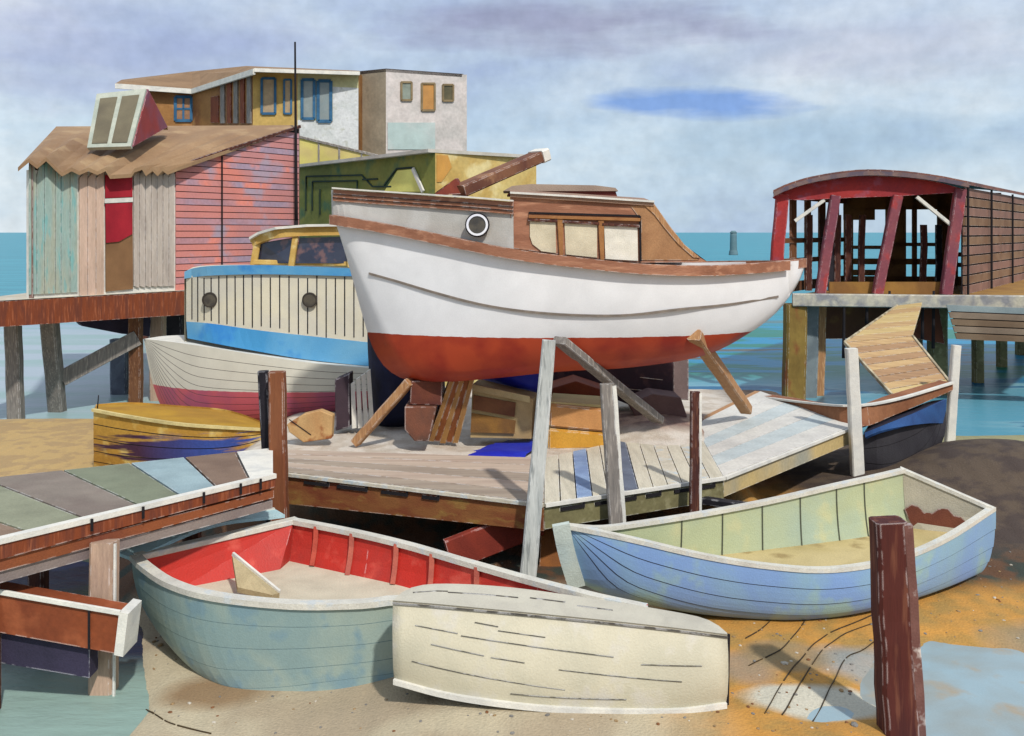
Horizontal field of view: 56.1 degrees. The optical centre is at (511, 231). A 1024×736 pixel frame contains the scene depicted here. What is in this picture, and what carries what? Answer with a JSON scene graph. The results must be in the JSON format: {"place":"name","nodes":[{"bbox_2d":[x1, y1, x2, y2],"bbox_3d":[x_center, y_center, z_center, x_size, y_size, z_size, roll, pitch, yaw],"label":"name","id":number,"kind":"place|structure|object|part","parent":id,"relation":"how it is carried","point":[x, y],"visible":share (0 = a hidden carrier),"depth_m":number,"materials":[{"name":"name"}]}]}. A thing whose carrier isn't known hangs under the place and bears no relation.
{"place":"outdoors","nodes":[
{"label":"outdoors","id":0,"kind":"place"},
{"bbox_2d":[0,386,1023,735],"bbox_3d":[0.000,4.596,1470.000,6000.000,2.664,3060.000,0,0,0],"label":"ground","id":1,"kind":"structure","parent":0,"point":[986,468],"depth_m":10.81,"materials":[{"name":"beige sand"}]},
{"bbox_2d":[0,290,183,418],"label":"pier","id":2,"kind":"structure","parent":1,"relation":"on","point":[136,317],"depth_m":25.29,"materials":[{"name":"beige wood"}]},
{"bbox_2d":[18,89,300,297],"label":"plank shed","id":3,"kind":"structure","parent":2,"relation":"on","point":[129,191],"depth_m":26.60,"materials":[{"name":"paint"}]},
{"bbox_2d":[104,175,132,290],"bbox_3d":[-10.469,-0.001,25.561,0.080,3.137,0.832,0,0,37],"label":"door","id":4,"kind":"structure","parent":3,"relation":"in","point":[118,200],"depth_m":25.54,"materials":[{"name":"paint"}]},
{"bbox_2d":[294,42,297,254],"bbox_3d":[-6.879,-1.879,30.598,0.122,8.359,0.112,0,0,-22],"label":"thin mast","id":5,"kind":"object","parent":2,"relation":"on","point":[295,158],"visible":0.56,"depth_m":30.57,"materials":[{"name":"black metal"}]},
{"bbox_2d":[0,448,276,708],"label":"jetty","id":6,"kind":"object","parent":1,"relation":"on","point":[99,517],"visible":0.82,"depth_m":10.88,"materials":[{"name":"beige wood"}]},
{"bbox_2d":[1,633,97,677],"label":"plank","id":7,"kind":"object","parent":6,"relation":"attached to","point":[21,651],"visible":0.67,"depth_m":9.68,"materials":[{"name":"purple wood"}]},
{"bbox_2d":[0,581,141,656],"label":"tie beam","id":8,"kind":"structure","parent":6,"relation":"attached to","point":[73,619],"depth_m":9.60,"materials":[{"name":"brown wood"}]},
{"bbox_2d":[91,395,260,466],"bbox_3d":[-5.975,3.622,17.367,3.738,1.465,2.074,0,0,0],"label":"ochre skiff","id":9,"kind":"object","parent":1,"relation":"on","point":[128,432],"visible":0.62,"depth_m":16.64,"materials":[{"name":"ochre painted wood"},{"name":"blue paint"},{"name":"pale yellow painted wood"}]},
{"bbox_2d":[115,66,361,338],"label":"hillside house","id":10,"kind":"structure","parent":1,"relation":"on","point":[329,105],"depth_m":38.62,"materials":[{"name":"grey wood"}]},
{"bbox_2d":[174,95,192,121],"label":"window","id":11,"kind":"structure","parent":10,"relation":"in","point":[183,104],"depth_m":43.35,"materials":[{"name":"blue wood"}]},
{"bbox_2d":[211,96,218,122],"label":"door","id":12,"kind":"structure","parent":10,"relation":"in","point":[215,99],"depth_m":41.06,"materials":[{"name":"brown wood"}]},
{"bbox_2d":[260,77,275,114],"bbox_3d":[-9.658,-5.394,38.073,0.614,1.504,0.080,0,0,-10],"label":"window","id":13,"kind":"structure","parent":10,"relation":"in","point":[267,84],"depth_m":38.07,"materials":[{"name":"beige glass"}]},
{"bbox_2d":[283,79,291,114],"bbox_3d":[-8.926,-5.386,38.199,0.345,1.428,0.080,0,0,-10],"label":"window","id":14,"kind":"structure","parent":10,"relation":"in","point":[287,83],"depth_m":38.19,"materials":[{"name":"beige glass"}]},
{"bbox_2d":[301,78,315,119],"bbox_3d":[-8.139,-5.304,38.334,0.587,1.682,0.080,0,0,-10],"label":"window","id":15,"kind":"structure","parent":10,"relation":"in","point":[308,85],"depth_m":38.33,"materials":[{"name":"glass"}]},
{"bbox_2d":[316,79,332,122],"bbox_3d":[-7.509,-5.242,38.443,0.631,1.754,0.080,0,0,-10],"label":"window","id":16,"kind":"structure","parent":10,"relation":"in","point":[324,87],"depth_m":38.43,"materials":[{"name":"glass"}]},
{"bbox_2d":[144,224,368,420],"bbox_3d":[-5.226,1.913,20.218,5.111,4.158,2.841,0,0,0],"label":"cabin boat","id":17,"kind":"object","parent":1,"relation":"on","point":[278,305],"visible":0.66,"depth_m":19.13,"materials":[{"name":"white wood"}]},
{"bbox_3d":[-4.867,0.376,19.648,0.930,0.519,0.040,0,0,29],"label":"wheelhouse window","id":18,"kind":"part","parent":17,"relation":"part of","materials":[{"name":"blue glass"}]},
{"bbox_3d":[-3.841,0.363,19.438,1.101,0.544,0.015,0,0,0],"label":"wheelhouse window","id":19,"kind":"part","parent":17,"relation":"part of","materials":[{"name":"blue glass"}]},
{"bbox_2d":[257,370,269,522],"bbox_3d":[-3.494,3.373,13.804,0.342,2.777,0.181,0,0,-37],"label":"mooring post","id":20,"kind":"object","parent":1,"relation":"on","point":[263,391],"visible":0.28,"depth_m":13.71,"materials":[{"name":"black wood"}]},
{"bbox_2d":[268,370,289,521],"bbox_3d":[-3.274,3.357,13.500,0.283,2.793,0.209,0,0,0],"label":"mooring post","id":21,"kind":"object","parent":1,"relation":"on","point":[277,426],"visible":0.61,"depth_m":13.40,"materials":[{"name":"brown wood"}]},
{"bbox_2d":[335,371,352,430],"bbox_3d":[-2.991,2.998,17.100,0.259,1.006,0.400,0,0,0],"label":"short post","id":22,"kind":"object","parent":1,"relation":"on","point":[343,417],"visible":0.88,"depth_m":16.90,"materials":[{"name":"purple wood"}]},
{"bbox_2d":[120,507,647,690],"bbox_3d":[-1.690,4.258,10.489,5.914,1.272,2.410,0,0,31],"label":"red lined dinghy","id":23,"kind":"object","parent":1,"relation":"on","point":[294,603],"visible":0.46,"depth_m":10.54,"materials":[{"name":"grey paint"}]},
{"bbox_2d":[367,333,444,426],"bbox_3d":[-1.975,2.716,17.538,1.444,1.953,1.070,0,0,0],"label":"dark tarpaulin","id":24,"kind":"object","parent":1,"relation":"on","point":[385,382],"visible":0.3,"depth_m":17.24,"materials":[{"name":"blue fabric"}]},
{"bbox_2d":[443,524,543,560],"bbox_3d":[-0.240,4.098,12.900,1.390,0.759,0.120,0,0,-18],"label":"diagonal brace","id":25,"kind":"object","parent":1,"relation":"on","point":[479,542],"visible":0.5,"depth_m":12.79,"materials":[{"name":"wood"}]},
{"bbox_2d":[146,615,873,733],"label":"tide lines","id":26,"kind":"object","parent":1,"relation":"on","point":[797,662],"visible":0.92,"depth_m":10.04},
{"bbox_2d":[520,339,555,576],"bbox_3d":[0.312,3.068,12.265,0.572,3.373,0.236,0,0,-25],"label":"mooring post","id":27,"kind":"object","parent":1,"relation":"on","point":[530,547],"visible":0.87,"depth_m":12.20,"materials":[{"name":"grey wood"}]},
{"bbox_2d":[539,528,560,565],"bbox_3d":[0.634,4.295,13.087,0.545,0.794,0.374,0,0,0],"label":"brown board","id":28,"kind":"object","parent":1,"relation":"on","point":[549,556],"visible":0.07,"depth_m":13.04,"materials":[{"name":"brown wood"}]},
{"bbox_2d":[392,584,729,713],"bbox_3d":[0.465,4.027,9.456,3.253,0.964,1.013,0,0,0],"label":"upturned dinghy","id":29,"kind":"object","parent":1,"relation":"on","point":[517,648],"visible":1,"depth_m":9.10,"materials":[{"name":"beige paint"}]},
{"bbox_2d":[288,391,848,530],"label":"jetty","id":30,"kind":"object","parent":1,"relation":"on","point":[767,438],"visible":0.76,"depth_m":13.96,"materials":[{"name":"beige wood"}]},
{"bbox_2d":[287,409,334,441],"bbox_3d":[-3.359,3.233,16.044,0.761,0.527,0.211,0,0,0],"label":"tan board","id":31,"kind":"object","parent":30,"relation":"on","point":[314,425],"visible":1,"depth_m":15.95,"materials":[{"name":"wood"}]},
{"bbox_2d":[351,369,372,428],"bbox_3d":[-2.647,2.947,16.980,0.410,1.036,0.076,0,0,-14],"label":"white slatted board","id":32,"kind":"object","parent":30,"relation":"on","point":[364,402],"visible":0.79,"depth_m":16.95,"materials":[{"name":"white wood"}]},
{"bbox_2d":[351,378,412,446],"bbox_3d":[-2.130,2.967,15.778,1.101,1.165,0.188,0,0,21],"label":"shore prop","id":33,"kind":"object","parent":30,"relation":"on","point":[389,404],"visible":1,"depth_m":15.70,"materials":[{"name":"beige wood"}]},
{"bbox_2d":[405,400,437,440],"bbox_3d":[-1.479,3.100,15.800,0.514,0.558,0.600,0,0,0],"label":"keel block","id":34,"kind":"object","parent":30,"relation":"on","point":[419,421],"depth_m":15.50,"materials":[{"name":"brown wood"}]},
{"bbox_2d":[410,380,444,404],"bbox_3d":[-1.394,2.611,15.850,0.540,0.415,0.500,0,0,0],"label":"keel block","id":35,"kind":"object","parent":34,"relation":"on","point":[426,393],"depth_m":15.60,"materials":[{"name":"brown wood"}]},
{"bbox_2d":[329,184,806,381],"bbox_3d":[0.959,0.834,15.783,7.894,3.274,2.624,0,0,0],"label":"cabin cruiser","id":36,"kind":"object","parent":35,"relation":"on","point":[450,288],"visible":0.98,"depth_m":14.90,"materials":[{"name":"white paint"},{"name":"red paint"},{"name":"mahogany"}]},
{"bbox_2d":[435,178,460,194],"bbox_3d":[-1.024,-0.755,16.000,0.548,0.316,0.600,0,0,0],"label":"wooden wedge","id":37,"kind":"object","parent":36,"relation":"on","point":[450,188],"visible":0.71,"depth_m":15.84,"materials":[{"name":"red wood"}]},
{"bbox_2d":[452,148,550,195],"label":"timber beam","id":38,"kind":"structure","parent":36,"relation":"on","point":[497,174],"depth_m":16.45,"materials":[{"name":"brown wood"}]},
{"bbox_2d":[429,380,473,442],"bbox_3d":[-0.994,2.898,15.845,0.418,1.248,1.000,0,0,-38],"label":"leaning board","id":39,"kind":"object","parent":30,"relation":"on","point":[449,418],"visible":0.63,"depth_m":15.77,"materials":[{"name":"brown wood"}]},
{"bbox_2d":[469,438,532,456],"bbox_3d":[-0.055,3.745,15.520,0.903,0.500,1.759,0,0,32],"label":"folded tarpaulin","id":40,"kind":"object","parent":30,"relation":"on","point":[516,448],"visible":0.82,"depth_m":15.47,"materials":[{"name":"blue fabric"}]},
{"bbox_2d":[470,379,536,438],"bbox_3d":[-0.120,2.969,16.175,1.139,0.909,0.650,0,0,0],"label":"wooden crate","id":41,"kind":"object","parent":30,"relation":"on","point":[498,410],"visible":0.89,"depth_m":15.86,"materials":[{"name":"beige wood"}]},
{"bbox_2d":[483,374,538,392],"bbox_3d":[0.020,2.523,16.695,1.212,0.660,0.761,0,0,0],"label":"tarpaulin","id":42,"kind":"object","parent":41,"relation":"on","point":[528,382],"visible":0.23,"depth_m":16.41,"materials":[{"name":"blue fabric"}]},
{"bbox_2d":[548,393,603,447],"bbox_3d":[1.149,3.190,16.225,1.115,0.780,0.950,0,0,0],"label":"board pile","id":43,"kind":"object","parent":30,"relation":"on","point":[575,420],"visible":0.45,"depth_m":15.75,"materials":[{"name":"orange wood"}]},
{"bbox_2d":[553,336,664,423],"bbox_3d":[1.614,2.435,15.549,0.258,1.684,2.669,0,0,43],"label":"shore prop","id":44,"kind":"object","parent":30,"relation":"on","point":[573,351],"visible":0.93,"depth_m":15.32,"materials":[{"name":"grey wood"}]},
{"bbox_2d":[627,388,686,416],"bbox_3d":[2.615,3.199,17.550,1.045,0.593,0.700,0,0,0],"label":"dusky sack","id":45,"kind":"object","parent":30,"relation":"on","point":[663,402],"visible":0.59,"depth_m":17.20,"materials":[{"name":"brown fabric"}]},
{"bbox_2d":[687,330,751,413],"bbox_3d":[3.616,2.464,16.475,0.226,1.886,3.496,0,0,27],"label":"shore prop","id":46,"kind":"object","parent":30,"relation":"on","point":[717,367],"visible":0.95,"depth_m":16.26,"materials":[{"name":"beige wood"}]},
{"bbox_2d":[702,496,744,506],"bbox_3d":[3.199,3.822,13.400,1.076,0.147,0.140,0,0,22],"label":"black plank","id":47,"kind":"object","parent":30,"relation":"attached to","point":[713,501],"visible":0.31,"depth_m":13.47,"materials":[{"name":"black wood"}]},
{"bbox_2d":[551,375,599,395],"bbox_3d":[1.180,2.892,17.400,0.995,0.495,0.800,0,0,0],"label":"box","id":48,"kind":"object","parent":1,"relation":"on","point":[574,384],"visible":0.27,"depth_m":17.00,"materials":[{"name":"brown wood"}]},
{"bbox_2d":[152,551,1019,734],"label":"pebbles","id":49,"kind":"object","parent":1,"relation":"on","point":[854,724],"visible":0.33,"depth_m":9.49,"materials":[{"name":"brown stone"}]},
{"bbox_2d":[600,383,625,523],"bbox_3d":[1.362,3.385,12.666,0.475,2.759,0.241,0,0,45],"label":"mooring post","id":50,"kind":"object","parent":1,"relation":"on","point":[612,459],"visible":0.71,"depth_m":12.62,"materials":[{"name":"grey wood"}]},
{"bbox_2d":[553,362,672,403],"bbox_3d":[1.869,2.844,18.895,2.378,1.027,1.411,0,0,0],"label":"dark crate","id":51,"kind":"object","parent":1,"relation":"on","point":[640,378],"visible":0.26,"depth_m":18.20,"materials":[{"name":"brown wood"}]},
{"bbox_2d":[673,359,688,399],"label":"short post","id":52,"kind":"object","parent":1,"relation":"on","point":[681,379],"visible":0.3,"depth_m":18.60,"materials":[{"name":"beige wood"}]},
{"bbox_2d":[689,391,701,511],"bbox_3d":[2.516,3.473,13.171,0.193,2.556,0.262,0,0,0],"label":"mooring post","id":53,"kind":"object","parent":1,"relation":"on","point":[695,486],"visible":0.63,"depth_m":13.15,"materials":[{"name":"brown wood"}]},
{"bbox_2d":[552,466,995,619],"bbox_3d":[3.472,3.852,11.558,5.992,1.397,1.402,0,0,-20],"label":"rowing boat","id":54,"kind":"object","parent":1,"relation":"on","point":[802,555],"visible":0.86,"depth_m":11.51,"materials":[{"name":"blue paint"}]},
{"bbox_2d":[844,348,864,476],"bbox_3d":[6.040,3.282,16.901,0.331,2.472,0.184,0,0,0],"label":"mooring post","id":55,"kind":"object","parent":1,"relation":"on","point":[856,447],"visible":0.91,"depth_m":16.82,"materials":[{"name":"white wood"}]},
{"bbox_2d":[766,380,954,427],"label":"sagging beam","id":56,"kind":"structure","parent":1,"relation":"on","point":[880,409],"depth_m":18.24,"materials":[{"name":"brown wood"}]},
{"bbox_2d":[868,515,925,735],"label":"mooring post","id":57,"kind":"object","parent":1,"relation":"on","point":[899,691],"visible":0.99,"depth_m":8.62,"materials":[{"name":"brown wood"}]},
{"bbox_2d":[782,276,1023,399],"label":"pier","id":58,"kind":"structure","parent":1,"relation":"on","point":[812,322],"depth_m":27.17,"materials":[{"name":"beige wood"}]},
{"bbox_2d":[842,307,844,357],"bbox_3d":[9.325,2.736,27.000,0.096,1.621,0.092,0,0,23],"label":"iron rod","id":59,"kind":"object","parent":58,"relation":"hanging from","point":[843,338],"visible":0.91,"depth_m":26.96,"materials":[{"name":"black metal"}]},
{"bbox_2d":[865,307,867,323],"bbox_3d":[9.973,2.178,27.000,0.096,0.794,0.092,0,0,23],"label":"iron rod","id":60,"kind":"object","parent":58,"relation":"hanging from","point":[866,315],"visible":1,"depth_m":26.96,"materials":[{"name":"black metal"}]},
{"bbox_2d":[844,302,947,394],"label":"plank ramp","id":61,"kind":"structure","parent":58,"relation":"attached to","point":[894,356],"depth_m":21.22,"materials":[{"name":"wood"}]},
{"bbox_2d":[770,169,1023,294],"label":"boathouse","id":62,"kind":"object","parent":58,"relation":"on","point":[987,227],"visible":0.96,"depth_m":28.77,"materials":[{"name":"red paint"}]},
{"bbox_2d":[920,308,923,338],"bbox_3d":[11.539,2.502,27.000,0.096,1.010,0.092,0,0,23],"label":"iron rod","id":63,"kind":"object","parent":58,"relation":"hanging from","point":[922,324],"visible":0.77,"depth_m":26.96,"materials":[{"name":"black metal"}]},
{"bbox_2d":[913,308,944,343],"bbox_3d":[12.033,2.660,27.800,1.186,1.236,0.600,0,0,0],"label":"furled sail","id":64,"kind":"object","parent":58,"relation":"hanging from","point":[939,337],"visible":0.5,"depth_m":27.54,"materials":[{"name":"fabric"}]},
{"bbox_2d":[931,291,934,348],"bbox_3d":[11.801,2.457,26.900,0.096,1.615,0.092,0,0,23],"label":"iron rod","id":65,"kind":"object","parent":58,"relation":"hanging from","point":[933,329],"visible":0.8,"depth_m":26.86,"materials":[{"name":"black metal"}]},
{"bbox_2d":[864,399,946,470],"bbox_3d":[7.064,3.753,17.621,1.196,1.276,2.446,0,0,45],"label":"dark boat","id":66,"kind":"object","parent":1,"relation":"on","point":[895,439],"visible":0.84,"depth_m":16.96,"materials":[{"name":"blue wood"}]},
{"bbox_2d":[807,641,1023,735],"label":"puddle","id":67,"kind":"object","parent":1,"relation":"on","point":[972,691],"visible":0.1,"depth_m":9.51,"materials":[{"name":"liquid"}]},
{"bbox_2d":[944,345,961,441],"bbox_3d":[8.665,3.342,18.900,0.323,2.234,0.151,0,0,0],"label":"mooring post","id":68,"kind":"object","parent":1,"relation":"on","point":[952,396],"visible":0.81,"depth_m":18.83,"materials":[{"name":"white wood"}]},
{"bbox_2d":[0,233,1023,735],"bbox_3d":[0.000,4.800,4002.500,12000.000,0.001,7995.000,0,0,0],"label":"water","id":69,"kind":"structure","parent":0,"point":[40,703],"depth_m":29.44,"materials":[{"name":"blue liquid"}]},
{"bbox_2d":[729,231,737,254],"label":"channel marker","id":70,"kind":"object","parent":69,"relation":"in","point":[733,243],"visible":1,"depth_m":149.54,"materials":[{"name":"teal"}]},
{"bbox_2d":[0,0,1023,232],"label":"sky","id":71,"kind":"structure","parent":0,"point":[701,110],"materials":[{"name":"blue"}]},
{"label":"hill","id":72,"kind":"structure","parent":0,"visible":0},
{"bbox_2d":[300,136,377,163],"bbox_3d":[-6.610,-0.623,36.839,3.430,6.246,0.220,0,0,7],"label":"yellow fence","id":73,"kind":"object","parent":72,"relation":"on","point":[312,150],"visible":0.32,"depth_m":36.86,"materials":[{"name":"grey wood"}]},
{"bbox_2d":[360,69,466,154],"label":"flat roofed house","id":74,"kind":"structure","parent":72,"relation":"on","point":[406,110],"depth_m":39.49,"materials":[{"name":"white paint"}]},
{"bbox_2d":[400,81,412,100],"bbox_3d":[-4.326,-5.770,39.336,0.520,0.841,0.080,0,0,-25],"label":"window","id":75,"kind":"structure","parent":74,"relation":"in","point":[406,87],"depth_m":39.33,"materials":[{"name":"glass"}]},
{"bbox_2d":[421,82,435,110],"bbox_3d":[-3.469,-5.591,39.733,0.641,1.226,0.080,0,0,-25],"label":"window","id":76,"kind":"structure","parent":74,"relation":"in","point":[428,89],"depth_m":39.74,"materials":[{"name":"orange glass"}]},
{"bbox_2d":[442,84,453,101],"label":"window","id":77,"kind":"structure","parent":74,"relation":"in","point":[447,89],"depth_m":40.09,"materials":[{"name":"grey glass"}]},
{"bbox_2d":[300,149,535,385],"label":"green warehouse","id":78,"kind":"structure","parent":72,"relation":"on","point":[429,171],"depth_m":29.82,"materials":[{"name":"green paint"}]}
]}

